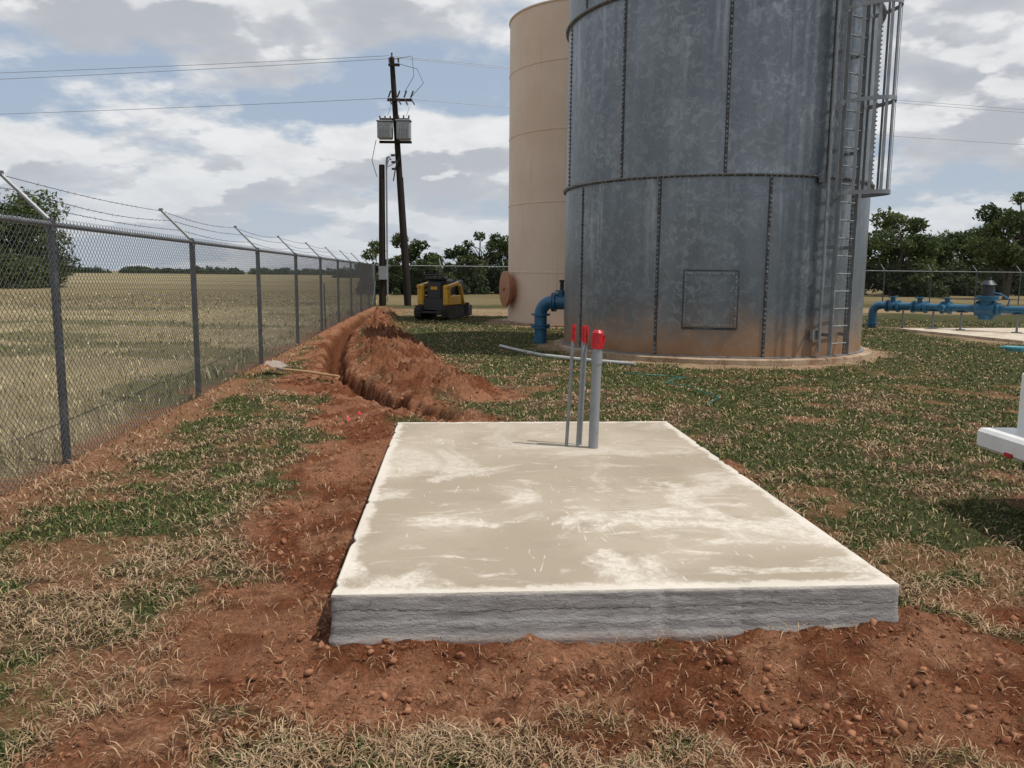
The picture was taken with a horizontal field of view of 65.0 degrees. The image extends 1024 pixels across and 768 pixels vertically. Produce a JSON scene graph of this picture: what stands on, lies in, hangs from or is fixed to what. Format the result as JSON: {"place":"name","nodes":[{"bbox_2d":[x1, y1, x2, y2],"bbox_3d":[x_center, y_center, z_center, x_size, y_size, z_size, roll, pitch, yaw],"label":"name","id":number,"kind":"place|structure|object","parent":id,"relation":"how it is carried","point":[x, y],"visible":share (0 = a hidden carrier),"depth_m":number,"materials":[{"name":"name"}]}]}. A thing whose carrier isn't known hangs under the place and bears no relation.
{"place":"outdoors","nodes":[
{"label":"outdoors","id":0,"kind":"place"},
{"bbox_2d":[0,292,392,489],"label":"field grass","id":1,"kind":"structure","parent":0,"point":[58,437],"depth_m":13.13,"materials":[{"name":"plant"}]},
{"bbox_2d":[0,271,1023,767],"bbox_3d":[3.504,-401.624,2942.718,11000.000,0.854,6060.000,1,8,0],"label":"ground","id":2,"kind":"structure","parent":0,"point":[338,349],"depth_m":4.14,"materials":[{"name":"soil"}]},
{"bbox_2d":[0,186,83,288],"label":"mesquite tree","id":3,"kind":"object","parent":2,"relation":"on","point":[20,208],"visible":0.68,"depth_m":67.04,"materials":[{"name":"green plant"}]},
{"bbox_2d":[0,170,375,495],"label":"chain link fence","id":4,"kind":"object","parent":2,"relation":"on","point":[51,224],"visible":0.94,"depth_m":8.21,"materials":[{"name":"grey metal"}]},
{"bbox_2d":[323,279,375,324],"bbox_3d":[-5.576,-3.100,28.796,0.097,1.205,15.986,0,8,-5],"label":"fence brace rail","id":5,"kind":"object","parent":4,"relation":"attached to","point":[372,299],"visible":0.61,"depth_m":34.88,"materials":[{"name":"grey metal"}]},
{"bbox_2d":[265,360,339,377],"bbox_3d":[-2.935,-0.193,11.257,0.260,0.126,1.885,-7,11,-44],"label":"shovel","id":6,"kind":"object","parent":2,"relation":"on","point":[278,365],"visible":1,"depth_m":11.55,"materials":[{"name":"brown wood"}]},
{"bbox_2d":[378,156,390,305],"bbox_3d":[-5.738,-6.775,36.333,0.684,6.865,0.519,1,8,0],"label":"service pole","id":7,"kind":"object","parent":2,"relation":"on","point":[383,262],"visible":0.91,"depth_m":36.30,"materials":[{"name":"brown wood"}]},
{"bbox_2d":[372,53,422,305],"bbox_3d":[-5.145,-9.043,36.249,2.334,11.410,0.869,1,8,0],"label":"utility pole","id":8,"kind":"object","parent":2,"relation":"on","point":[400,126],"visible":0.98,"depth_m":36.02,"materials":[{"name":"brown wood"}]},
{"bbox_2d":[6,56,1023,166],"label":"power lines","id":9,"kind":"object","parent":8,"relation":"attached to","point":[386,98],"visible":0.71,"depth_m":36.86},
{"bbox_2d":[355,231,507,294],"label":"background bushes","id":10,"kind":"object","parent":2,"relation":"on","point":[462,254],"visible":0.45,"depth_m":58.04,"materials":[{"name":"green plant"}]},
{"bbox_2d":[414,272,471,319],"bbox_3d":[-2.311,-2.982,26.878,1.310,1.534,2.397,2,8,14],"label":"compact track loader","id":11,"kind":"object","parent":2,"relation":"on","point":[442,299],"visible":1,"depth_m":26.05,"materials":[{"name":"yellow paint"}]},
{"bbox_2d":[61,264,872,281],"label":"distant treeline","id":12,"kind":"object","parent":2,"relation":"on","point":[197,271],"visible":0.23,"depth_m":441.74,"materials":[{"name":"green plant"}]},
{"bbox_2d":[0,307,1023,767],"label":"lawn grass","id":13,"kind":"structure","parent":2,"relation":"on","point":[408,753],"depth_m":4.73,"materials":[{"name":"green plant"}]},
{"bbox_2d":[13,313,1023,767],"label":"soil clods","id":14,"kind":"object","parent":2,"relation":"on","point":[795,721],"visible":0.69,"depth_m":2.90,"materials":[{"name":"brown soil"}]},
{"bbox_2d":[499,0,569,326],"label":"cream water tank","id":15,"kind":"object","parent":2,"relation":"on","point":[532,276],"visible":0.39,"depth_m":23.01,"materials":[{"name":"metal"}]},
{"bbox_2d":[531,280,564,343],"bbox_3d":[1.087,-1.552,17.554,1.368,1.430,0.416,3,8,18],"label":"blue inlet pipe","id":16,"kind":"object","parent":2,"relation":"on","point":[554,302],"visible":0.78,"depth_m":17.55,"materials":[{"name":"metal"}]},
{"bbox_2d":[499,344,635,365],"bbox_3d":[0.715,-0.546,14.824,0.531,0.075,3.961,-5,10,-35],"label":"loose pvc pipe","id":17,"kind":"object","parent":2,"relation":"on","point":[568,357],"visible":0.84,"depth_m":14.24,"materials":[{"name":"white plastic"}]},
{"bbox_2d":[329,424,898,646],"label":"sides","id":18,"kind":"object","parent":2,"relation":"on","point":[594,617],"visible":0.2,"depth_m":3.26,"materials":[{"name":"concrete"}]},
{"bbox_2d":[333,421,895,593],"bbox_3d":[0.317,0.580,5.090,2.319,0.005,3.709,0,8,-4],"label":"top surface","id":19,"kind":"object","parent":18,"relation":"on","point":[476,506],"visible":0.98,"depth_m":4.16,"materials":[{"name":"concrete"}]},
{"bbox_2d":[565,324,605,448],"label":"conduit stubs","id":20,"kind":"object","parent":19,"relation":"on","point":[598,339],"visible":0.86,"depth_m":5.84,"materials":[{"name":"grey plastic"}]},
{"bbox_2d":[332,421,897,594],"bbox_3d":[0.315,0.756,5.113,2.368,0.360,3.761,0,8,-4],"label":"rounded edge","id":21,"kind":"object","parent":18,"relation":"on","point":[587,589],"visible":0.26,"depth_m":3.28,"materials":[{"name":"concrete"}]},
{"bbox_2d":[626,373,718,404],"bbox_3d":[2.323,0.020,10.667,0.722,0.051,2.862,-1,8,-11],"label":"green garden hose","id":22,"kind":"object","parent":2,"relation":"on","point":[678,384],"visible":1,"depth_m":10.97,"materials":[{"name":"green rubber"}]},
{"bbox_2d":[373,257,1023,304],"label":"chain link fence","id":23,"kind":"object","parent":2,"relation":"on","point":[883,282],"visible":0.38,"depth_m":44.10,"materials":[{"name":"grey metal"}]},
{"bbox_2d":[553,0,903,366],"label":"steel water tank","id":24,"kind":"object","parent":2,"relation":"on","point":[719,191],"visible":1,"depth_m":13.66,"materials":[{"name":"metal"}]},
{"bbox_2d":[864,206,1023,297],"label":"background trees","id":25,"kind":"object","parent":2,"relation":"on","point":[919,252],"visible":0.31,"depth_m":63.56,"materials":[{"name":"green plant"}]},
{"bbox_2d":[899,328,1023,342],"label":"equipment pad","id":26,"kind":"object","parent":2,"relation":"on","point":[1000,334],"visible":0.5,"depth_m":21.37,"materials":[{"name":"concrete"}]},
{"bbox_2d":[865,277,1023,332],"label":"blue pipe manifold","id":27,"kind":"object","parent":26,"relation":"on","point":[986,306],"visible":0.98,"depth_m":22.42,"materials":[{"name":"paint"}]},
{"bbox_2d":[961,191,1023,299],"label":"mesquite tree","id":28,"kind":"object","parent":2,"relation":"on","point":[1005,252],"visible":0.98,"depth_m":56.08,"materials":[{"name":"green plant"}]},
{"bbox_2d":[976,373,1023,468],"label":"white service truck","id":29,"kind":"object","parent":2,"relation":"on","point":[1007,442],"visible":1,"depth_m":5.07,"materials":[{"name":"paint"}]},
{"bbox_2d":[999,346,1023,351],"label":"pipe","id":30,"kind":"object","parent":2,"relation":"on","point":[1015,348],"visible":0.9,"depth_m":16.76,"materials":[{"name":"teal metal"}]},
{"bbox_2d":[0,0,1023,271],"label":"sky","id":31,"kind":"structure","parent":0,"point":[302,172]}
]}

